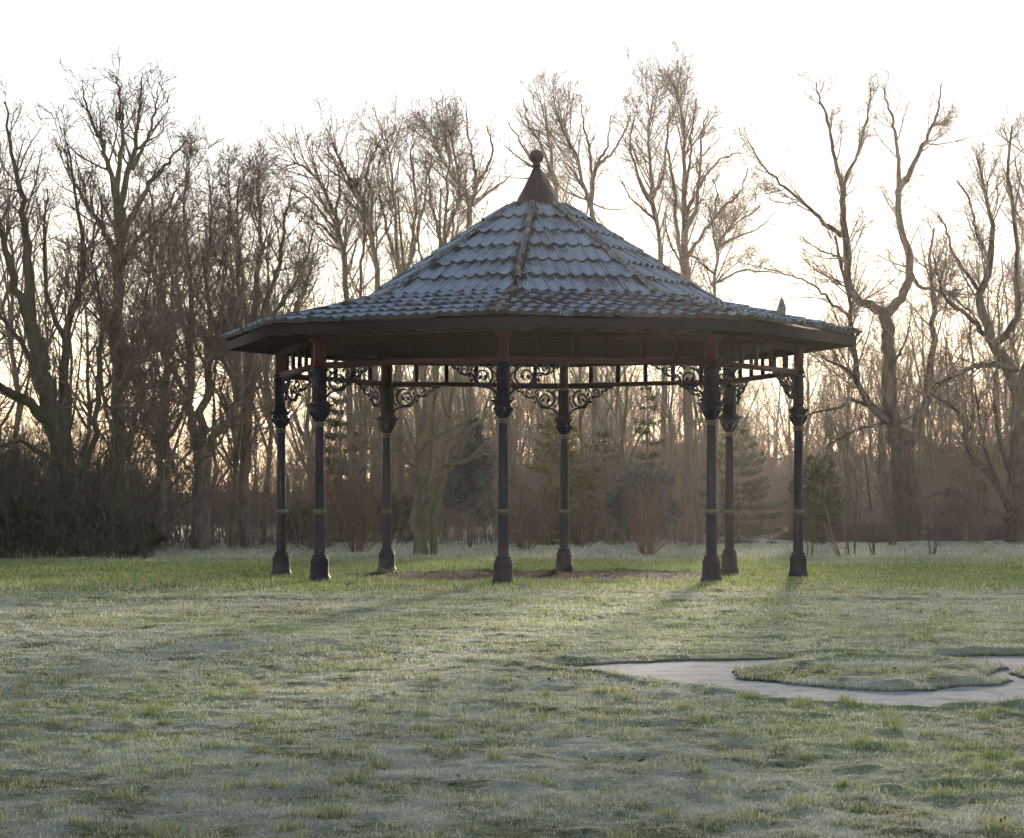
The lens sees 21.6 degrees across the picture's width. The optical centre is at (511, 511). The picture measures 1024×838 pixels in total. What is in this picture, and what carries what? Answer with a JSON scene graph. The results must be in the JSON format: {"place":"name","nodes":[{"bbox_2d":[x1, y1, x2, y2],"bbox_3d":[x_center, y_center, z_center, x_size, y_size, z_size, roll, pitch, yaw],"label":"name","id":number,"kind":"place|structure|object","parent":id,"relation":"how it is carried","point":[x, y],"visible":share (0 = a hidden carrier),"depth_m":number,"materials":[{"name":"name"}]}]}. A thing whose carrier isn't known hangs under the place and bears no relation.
{"place":"outdoors","nodes":[
{"label":"outdoors","id":0,"kind":"place"},
{"bbox_2d":[0,524,1023,837],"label":"ground","id":1,"kind":"structure","parent":0,"point":[576,782],"depth_m":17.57,"materials":[{"name":"plant"}]},
{"bbox_2d":[0,183,44,436],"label":"bare tree","id":2,"kind":"object","parent":1,"relation":"on","point":[11,405],"visible":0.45,"depth_m":86.15,"materials":[{"name":"brown plant"}]},
{"bbox_2d":[0,491,53,558],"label":"evergreen bush","id":3,"kind":"object","parent":1,"relation":"on","point":[27,507],"visible":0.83,"depth_m":76.18,"materials":[{"name":"green plant"}]},
{"bbox_2d":[0,120,71,460],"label":"bare tree","id":4,"kind":"object","parent":1,"relation":"on","point":[14,364],"visible":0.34,"depth_m":113.32,"materials":[{"name":"brown plant"}]},
{"bbox_2d":[0,128,71,382],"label":"bare tree","id":5,"kind":"object","parent":1,"relation":"on","point":[18,268],"visible":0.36,"depth_m":102.32,"materials":[{"name":"brown plant"}]},
{"bbox_2d":[0,187,98,547],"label":"bare tree","id":6,"kind":"object","parent":1,"relation":"on","point":[46,316],"visible":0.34,"depth_m":87.09,"materials":[{"name":"brown plant"}]},
{"bbox_2d":[0,70,159,557],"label":"bare tree","id":7,"kind":"object","parent":1,"relation":"on","point":[38,356],"visible":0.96,"depth_m":79.53,"materials":[{"name":"brown plant"}]},
{"bbox_2d":[41,493,122,556],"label":"evergreen bush","id":8,"kind":"object","parent":1,"relation":"on","point":[72,524],"visible":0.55,"depth_m":77.64,"materials":[{"name":"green plant"}]},
{"bbox_2d":[6,198,188,552],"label":"bare tree","id":9,"kind":"object","parent":1,"relation":"on","point":[71,363],"visible":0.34,"depth_m":84.68,"materials":[{"name":"brown plant"}]},
{"bbox_2d":[0,372,221,559],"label":"undergrowth","id":10,"kind":"object","parent":1,"relation":"on","point":[14,480],"visible":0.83,"depth_m":78.11,"materials":[{"name":"brown plant"}]},
{"bbox_2d":[26,204,218,479],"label":"bare tree","id":11,"kind":"object","parent":1,"relation":"on","point":[105,386],"visible":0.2,"depth_m":92.95,"materials":[{"name":"brown plant"}]},
{"bbox_2d":[37,41,209,554],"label":"bare tree","id":12,"kind":"object","parent":1,"relation":"on","point":[120,351],"visible":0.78,"depth_m":81.92,"materials":[{"name":"brown plant"}]},
{"bbox_2d":[111,514,167,557],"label":"evergreen bush","id":13,"kind":"object","parent":1,"relation":"on","point":[162,537],"visible":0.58,"depth_m":79.24,"materials":[{"name":"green plant"}]},
{"bbox_2d":[88,146,225,550],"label":"bare tree","id":14,"kind":"object","parent":1,"relation":"on","point":[183,413],"visible":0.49,"depth_m":87.80,"materials":[{"name":"brown plant"}]},
{"bbox_2d":[109,297,260,542],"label":"bare tree","id":15,"kind":"object","parent":1,"relation":"on","point":[212,429],"visible":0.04,"depth_m":108.40,"materials":[{"name":"brown plant"}]},
{"bbox_2d":[1,406,381,549],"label":"undergrowth","id":16,"kind":"object","parent":1,"relation":"on","point":[257,487],"visible":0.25,"depth_m":98.36,"materials":[{"name":"plant"}]},
{"bbox_2d":[124,120,306,550],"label":"bare tree","id":17,"kind":"object","parent":1,"relation":"on","point":[230,315],"visible":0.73,"depth_m":91.74,"materials":[{"name":"brown plant"}]},
{"bbox_2d":[170,190,284,547],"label":"bare tree","id":18,"kind":"object","parent":1,"relation":"on","point":[236,446],"visible":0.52,"depth_m":93.39,"materials":[{"name":"brown plant"}]},
{"bbox_2d":[187,135,342,548],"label":"bare tree","id":19,"kind":"object","parent":1,"relation":"on","point":[299,264],"visible":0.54,"depth_m":94.80,"materials":[{"name":"brown plant"}]},
{"bbox_2d":[212,208,321,545],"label":"bare tree","id":20,"kind":"object","parent":1,"relation":"on","point":[262,508],"visible":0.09,"depth_m":100.49,"materials":[{"name":"brown plant"}]},
{"bbox_2d":[219,224,319,538],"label":"bare tree","id":21,"kind":"object","parent":1,"relation":"on","point":[306,393],"visible":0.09,"depth_m":115.28,"materials":[{"name":"brown plant"}]},
{"bbox_2d":[286,499,314,545],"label":"evergreen bush","id":22,"kind":"object","parent":1,"relation":"on","point":[297,529],"visible":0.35,"depth_m":101.00,"materials":[{"name":"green plant"}]},
{"bbox_2d":[238,107,382,541],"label":"bare tree","id":23,"kind":"object","parent":1,"relation":"on","point":[346,244],"visible":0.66,"depth_m":118.87,"materials":[{"name":"brown plant"}]},
{"bbox_2d":[256,266,371,495],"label":"bare tree","id":24,"kind":"object","parent":1,"relation":"on","point":[300,430],"visible":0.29,"depth_m":119.43,"materials":[{"name":"brown plant"}]},
{"bbox_2d":[263,485,364,551],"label":"bare shrub","id":25,"kind":"object","parent":1,"relation":"on","point":[311,534],"visible":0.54,"depth_m":91.48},
{"bbox_2d":[306,372,392,542],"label":"spruce tree","id":26,"kind":"object","parent":1,"relation":"on","point":[334,412],"visible":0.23,"depth_m":118.74,"materials":[{"name":"green plant"}]},
{"bbox_2d":[274,437,434,553],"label":"bare shrub","id":27,"kind":"object","parent":1,"relation":"on","point":[359,546],"visible":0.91,"depth_m":86.58,"materials":[{"name":"plant"}]},
{"bbox_2d":[300,92,426,542],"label":"bare tree","id":28,"kind":"object","parent":1,"relation":"on","point":[368,190],"visible":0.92,"depth_m":114.83,"materials":[{"name":"brown plant"}]},
{"bbox_2d":[318,219,411,542],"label":"bare tree","id":29,"kind":"object","parent":1,"relation":"on","point":[361,424],"visible":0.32,"depth_m":111.31,"materials":[{"name":"brown plant"}]},
{"bbox_2d":[332,208,433,544],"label":"bare tree","id":30,"kind":"object","parent":1,"relation":"on","point":[396,374],"visible":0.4,"depth_m":103.25,"materials":[{"name":"brown plant"}]},
{"bbox_2d":[341,86,443,538],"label":"bare tree","id":31,"kind":"object","parent":1,"relation":"on","point":[386,147],"visible":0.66,"depth_m":126.88,"materials":[{"name":"brown plant"}]},
{"bbox_2d":[375,490,418,543],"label":"evergreen bush","id":32,"kind":"object","parent":1,"relation":"on","point":[399,530],"visible":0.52,"depth_m":107.95,"materials":[{"name":"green plant"}]},
{"bbox_2d":[365,239,480,531],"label":"bare tree","id":33,"kind":"object","parent":1,"relation":"on","point":[427,414],"visible":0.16,"depth_m":128.69,"materials":[{"name":"brown plant"}]},
{"bbox_2d":[384,86,490,539],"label":"bare tree","id":34,"kind":"object","parent":1,"relation":"on","point":[443,125],"visible":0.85,"depth_m":121.22,"materials":[{"name":"brown plant"}]},
{"bbox_2d":[413,387,465,543],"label":"bare tree","id":35,"kind":"object","parent":1,"relation":"on","point":[437,462],"visible":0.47,"depth_m":112.28,"materials":[{"name":"brown plant"}]},
{"bbox_2d":[351,181,555,555],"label":"bare tree","id":36,"kind":"object","parent":1,"relation":"on","point":[420,538],"visible":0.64,"depth_m":82.22,"materials":[{"name":"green plant"}]},
{"bbox_2d":[390,87,521,538],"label":"bare tree","id":37,"kind":"object","parent":1,"relation":"on","point":[487,191],"visible":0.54,"depth_m":128.94,"materials":[{"name":"brown plant"}]},
{"bbox_2d":[396,366,531,535],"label":"bare tree","id":38,"kind":"object","parent":1,"relation":"on","point":[406,428],"visible":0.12,"depth_m":141.72,"materials":[{"name":"brown plant"}]},
{"bbox_2d":[441,412,497,547],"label":"conifer","id":39,"kind":"object","parent":1,"relation":"on","point":[465,484],"visible":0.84,"depth_m":98.86,"materials":[{"name":"green plant"}]},
{"bbox_2d":[421,232,521,539],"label":"bare tree","id":40,"kind":"object","parent":1,"relation":"on","point":[470,391],"visible":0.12,"depth_m":121.27,"materials":[{"name":"brown plant"}]},
{"bbox_2d":[452,366,527,505],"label":"bare tree","id":41,"kind":"object","parent":1,"relation":"on","point":[511,460],"visible":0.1,"depth_m":102.99,"materials":[{"name":"brown plant"}]},
{"bbox_2d":[457,367,545,536],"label":"bare tree","id":42,"kind":"object","parent":1,"relation":"on","point":[496,438],"visible":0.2,"depth_m":130.34,"materials":[{"name":"brown plant"}]},
{"bbox_2d":[0,324,1023,533],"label":"wood","id":43,"kind":"object","parent":1,"relation":"on","point":[767,435],"visible":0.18,"depth_m":181.41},
{"bbox_2d":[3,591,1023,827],"bbox_3d":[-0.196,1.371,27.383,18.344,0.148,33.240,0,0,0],"label":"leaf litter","id":44,"kind":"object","parent":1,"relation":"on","point":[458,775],"visible":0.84,"depth_m":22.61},
{"bbox_2d":[488,367,545,526],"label":"bare tree","id":45,"kind":"object","parent":1,"relation":"on","point":[516,424],"visible":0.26,"depth_m":133.05,"materials":[{"name":"brown plant"}]},
{"bbox_2d":[483,467,559,550],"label":"bare shrub","id":46,"kind":"object","parent":1,"relation":"on","point":[520,538],"visible":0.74,"depth_m":91.44,"materials":[{"name":"plant"}]},
{"bbox_2d":[165,568,895,580],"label":"leaf litter","id":47,"kind":"object","parent":1,"relation":"on","point":[543,576],"visible":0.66,"depth_m":57.68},
{"bbox_2d":[253,412,809,545],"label":"undergrowth","id":48,"kind":"object","parent":1,"relation":"on","point":[450,512],"visible":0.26,"depth_m":110.35,"materials":[{"name":"plant"}]},
{"bbox_2d":[487,373,583,540],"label":"bare tree","id":49,"kind":"object","parent":1,"relation":"on","point":[546,448],"visible":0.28,"depth_m":111.52,"materials":[{"name":"brown plant"}]},
{"bbox_2d":[513,367,559,507],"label":"bare tree","id":50,"kind":"object","parent":1,"relation":"on","point":[538,411],"visible":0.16,"depth_m":133.93,"materials":[{"name":"brown plant"}]},
{"bbox_2d":[491,55,588,212],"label":"bare tree","id":51,"kind":"object","parent":1,"relation":"on","point":[548,175],"visible":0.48,"depth_m":132.99,"materials":[{"name":"brown plant"}]},
{"bbox_2d":[220,149,862,583],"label":"bandstand","id":52,"kind":"structure","parent":1,"relation":"on","point":[536,275],"depth_m":53.90,"materials":[{"name":"grey paint"}]},
{"bbox_2d":[496,411,620,545],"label":"spruce tree","id":53,"kind":"object","parent":1,"relation":"on","point":[540,457],"visible":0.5,"depth_m":107.98,"materials":[{"name":"green plant"}]},
{"bbox_2d":[536,487,616,548],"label":"bare shrub","id":54,"kind":"object","parent":1,"relation":"on","point":[582,544],"visible":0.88,"depth_m":99.08,"materials":[{"name":"plant"}]},
{"bbox_2d":[520,366,632,532],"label":"bare tree","id":55,"kind":"object","parent":1,"relation":"on","point":[594,379],"visible":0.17,"depth_m":126.54,"materials":[{"name":"brown plant"}]},
{"bbox_2d":[513,60,643,512],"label":"bare tree","id":56,"kind":"object","parent":1,"relation":"on","point":[588,198],"visible":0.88,"depth_m":129.28,"materials":[{"name":"brown plant"}]},
{"bbox_2d":[538,366,633,542],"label":"bare tree","id":57,"kind":"object","parent":1,"relation":"on","point":[581,413],"visible":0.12,"depth_m":109.80,"materials":[{"name":"brown plant"}]},
{"bbox_2d":[550,367,644,530],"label":"bare tree","id":58,"kind":"object","parent":1,"relation":"on","point":[600,416],"visible":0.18,"depth_m":140.74,"materials":[{"name":"brown plant"}]},
{"bbox_2d":[569,365,640,528],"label":"bare tree","id":59,"kind":"object","parent":1,"relation":"on","point":[606,393],"visible":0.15,"depth_m":154.94,"materials":[{"name":"brown plant"}]},
{"bbox_2d":[569,431,641,541],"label":"spruce tree","id":60,"kind":"object","parent":1,"relation":"on","point":[603,443],"visible":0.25,"depth_m":118.68,"materials":[{"name":"green plant"}]},
{"bbox_2d":[556,365,664,545],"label":"bare tree","id":61,"kind":"object","parent":1,"relation":"on","point":[620,446],"visible":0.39,"depth_m":103.18,"materials":[{"name":"brown plant"}]},
{"bbox_2d":[583,366,665,536],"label":"bare tree","id":62,"kind":"object","parent":1,"relation":"on","point":[616,415],"visible":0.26,"depth_m":119.76,"materials":[{"name":"brown plant"}]},
{"bbox_2d":[603,461,684,545],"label":"evergreen bush","id":63,"kind":"object","parent":1,"relation":"on","point":[614,507],"visible":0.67,"depth_m":96.70,"materials":[{"name":"green plant"}]},
{"bbox_2d":[605,44,684,538],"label":"bare tree","id":64,"kind":"object","parent":1,"relation":"on","point":[649,198],"visible":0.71,"depth_m":127.16,"materials":[{"name":"brown plant"}]},
{"bbox_2d":[629,378,682,529],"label":"spruce tree","id":65,"kind":"object","parent":1,"relation":"on","point":[646,432],"visible":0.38,"depth_m":113.24,"materials":[{"name":"green plant"}]},
{"bbox_2d":[610,274,701,539],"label":"bare tree","id":66,"kind":"object","parent":1,"relation":"on","point":[669,409],"visible":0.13,"depth_m":123.62,"materials":[{"name":"brown plant"}]},
{"bbox_2d":[616,468,700,555],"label":"bare shrub","id":67,"kind":"object","parent":1,"relation":"on","point":[650,540],"visible":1,"depth_m":82.01,"materials":[{"name":"plant"}]},
{"bbox_2d":[653,372,706,543],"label":"bare tree","id":68,"kind":"object","parent":1,"relation":"on","point":[673,445],"visible":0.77,"depth_m":106.05,"materials":[{"name":"brown plant"}]},
{"bbox_2d":[629,33,766,538],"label":"bare tree","id":69,"kind":"object","parent":1,"relation":"on","point":[683,207],"visible":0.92,"depth_m":122.64,"materials":[{"name":"brown plant"}]},
{"bbox_2d":[658,368,751,533],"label":"bare tree","id":70,"kind":"object","parent":1,"relation":"on","point":[695,435],"visible":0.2,"depth_m":122.53,"materials":[{"name":"brown plant"}]},
{"bbox_2d":[647,155,787,539],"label":"bare tree","id":71,"kind":"object","parent":1,"relation":"on","point":[719,242],"visible":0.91,"depth_m":108.92,"materials":[{"name":"brown plant"}]},
{"bbox_2d":[674,247,766,544],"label":"bare tree","id":72,"kind":"object","parent":1,"relation":"on","point":[697,492],"visible":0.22,"depth_m":103.68,"materials":[{"name":"brown plant"}]},
{"bbox_2d":[674,268,793,545],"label":"bare tree","id":73,"kind":"object","parent":1,"relation":"on","point":[723,457],"visible":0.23,"depth_m":101.52,"materials":[{"name":"brown plant"}]},
{"bbox_2d":[694,422,787,543],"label":"spruce tree","id":74,"kind":"object","parent":1,"relation":"on","point":[755,489],"visible":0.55,"depth_m":107.97,"materials":[{"name":"green plant"}]},
{"bbox_2d":[738,380,780,494],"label":"bare tree","id":75,"kind":"object","parent":1,"relation":"on","point":[760,405],"visible":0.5,"depth_m":184.26,"materials":[{"name":"brown plant"}]},
{"bbox_2d":[739,357,824,526],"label":"bare tree","id":76,"kind":"object","parent":1,"relation":"on","point":[776,419],"visible":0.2,"depth_m":208.74,"materials":[{"name":"brown plant"}]},
{"bbox_2d":[758,306,831,476],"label":"bare tree","id":77,"kind":"object","parent":1,"relation":"on","point":[774,416],"visible":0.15,"depth_m":221.17,"materials":[{"name":"brown plant"}]},
{"bbox_2d":[764,401,837,504],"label":"bare tree","id":78,"kind":"object","parent":1,"relation":"on","point":[789,438],"visible":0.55,"depth_m":156.13,"materials":[{"name":"brown plant"}]},
{"bbox_2d":[773,294,844,460],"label":"bare tree","id":79,"kind":"object","parent":1,"relation":"on","point":[808,385],"visible":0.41,"depth_m":184.16,"materials":[{"name":"brown plant"}]},
{"bbox_2d":[783,450,848,545],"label":"evergreen bush","id":80,"kind":"object","parent":1,"relation":"on","point":[817,476],"visible":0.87,"depth_m":100.91,"materials":[{"name":"green plant"}]},
{"bbox_2d":[827,469,863,555],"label":"sapling","id":81,"kind":"object","parent":1,"relation":"on","point":[856,523],"visible":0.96,"depth_m":80.65,"materials":[{"name":"brown plant"}]},
{"bbox_2d":[813,303,900,517],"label":"bare tree","id":82,"kind":"object","parent":1,"relation":"on","point":[847,408],"visible":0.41,"depth_m":156.81,"materials":[{"name":"brown plant"}]},
{"bbox_2d":[835,413,889,554],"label":"sapling","id":83,"kind":"object","parent":1,"relation":"on","point":[870,509],"visible":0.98,"depth_m":81.94,"materials":[{"name":"brown plant"}]},
{"bbox_2d":[723,443,1008,538],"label":"undergrowth","id":84,"kind":"object","parent":1,"relation":"on","point":[877,517],"visible":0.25,"depth_m":135.52,"materials":[{"name":"plant"}]},
{"bbox_2d":[727,58,1008,541],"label":"bare tree","id":85,"kind":"object","parent":1,"relation":"on","point":[913,529],"visible":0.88,"depth_m":115.54,"materials":[{"name":"brown plant"}]},
{"bbox_2d":[829,343,918,523],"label":"bare tree","id":86,"kind":"object","parent":1,"relation":"on","point":[869,438],"visible":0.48,"depth_m":157.05,"materials":[{"name":"brown plant"}]},
{"bbox_2d":[843,328,911,522],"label":"bare tree","id":87,"kind":"object","parent":1,"relation":"on","point":[883,436],"visible":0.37,"depth_m":138.92,"materials":[{"name":"brown plant"}]},
{"bbox_2d":[867,422,917,545],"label":"sapling","id":88,"kind":"object","parent":1,"relation":"on","point":[893,531],"visible":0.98,"depth_m":101.46,"materials":[{"name":"brown plant"}]},
{"bbox_2d":[859,318,926,504],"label":"bare tree","id":89,"kind":"object","parent":1,"relation":"on","point":[896,387],"visible":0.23,"depth_m":171.93,"materials":[{"name":"brown plant"}]},
{"bbox_2d":[911,391,941,518],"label":"bare tree","id":90,"kind":"object","parent":1,"relation":"on","point":[919,472],"visible":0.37,"depth_m":135.85,"materials":[{"name":"brown plant"}]},
{"bbox_2d":[895,277,962,524],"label":"bare tree","id":91,"kind":"object","parent":1,"relation":"on","point":[930,453],"visible":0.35,"depth_m":146.18,"materials":[{"name":"brown plant"}]},
{"bbox_2d":[905,304,975,516],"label":"bare tree","id":92,"kind":"object","parent":1,"relation":"on","point":[935,434],"visible":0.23,"depth_m":150.94,"materials":[{"name":"brown plant"}]},
{"bbox_2d":[865,218,1023,516],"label":"bare tree","id":93,"kind":"object","parent":1,"relation":"on","point":[998,414],"visible":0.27,"depth_m":167.39,"materials":[{"name":"brown plant"}]},
{"bbox_2d":[919,288,994,502],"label":"bare tree","id":94,"kind":"object","parent":1,"relation":"on","point":[956,379],"visible":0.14,"depth_m":175.35,"materials":[{"name":"brown plant"}]},
{"bbox_2d":[903,101,1023,541],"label":"bare tree","id":95,"kind":"object","parent":1,"relation":"on","point":[1013,463],"visible":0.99,"depth_m":111.57,"materials":[{"name":"brown plant"}]},
{"bbox_2d":[927,450,1023,543],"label":"bare shrub","id":96,"kind":"object","parent":1,"relation":"on","point":[976,519],"visible":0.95,"depth_m":108.17,"materials":[{"name":"plant"}]},
{"bbox_2d":[927,224,1023,524],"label":"bare tree","id":97,"kind":"object","parent":1,"relation":"on","point":[985,389],"visible":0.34,"depth_m":138.66,"materials":[{"name":"brown plant"}]},
{"bbox_2d":[965,293,1023,474],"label":"bare tree","id":98,"kind":"object","parent":1,"relation":"on","point":[1005,401],"visible":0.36,"depth_m":153.27,"materials":[{"name":"brown plant"}]},
{"bbox_2d":[971,220,1023,448],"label":"bare tree","id":99,"kind":"object","parent":1,"relation":"on","point":[1014,332],"visible":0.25,"depth_m":163.76,"materials":[{"name":"brown plant"}]},
{"bbox_2d":[996,210,1023,375],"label":"bare tree","id":100,"kind":"object","parent":1,"relation":"on","point":[1011,268],"visible":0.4,"depth_m":137.88,"materials":[{"name":"brown plant"}]},
{"bbox_2d":[0,0,1023,492],"label":"sky","id":101,"kind":"structure","parent":0,"point":[241,63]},
{"bbox_2d":[134,442,1009,525],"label":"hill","id":102,"kind":"structure","parent":0,"point":[737,495],"depth_m":268.09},
{"bbox_2d":[578,656,1023,706],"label":"path","id":103,"kind":"structure","parent":0,"point":[719,673],"depth_m":21.49,"materials":[{"name":"concrete"}]},
{"bbox_2d":[770,523,1004,541],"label":"earth bank","id":104,"kind":"structure","parent":0,"point":[881,536],"depth_m":120.20,"materials":[{"name":"brown plant"}]},
{"bbox_2d":[938,467,991,540],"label":"evergreen bush","id":105,"kind":"object","parent":104,"relation":"on","point":[961,520],"visible":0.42,"depth_m":118.90,"materials":[{"name":"green plant"}]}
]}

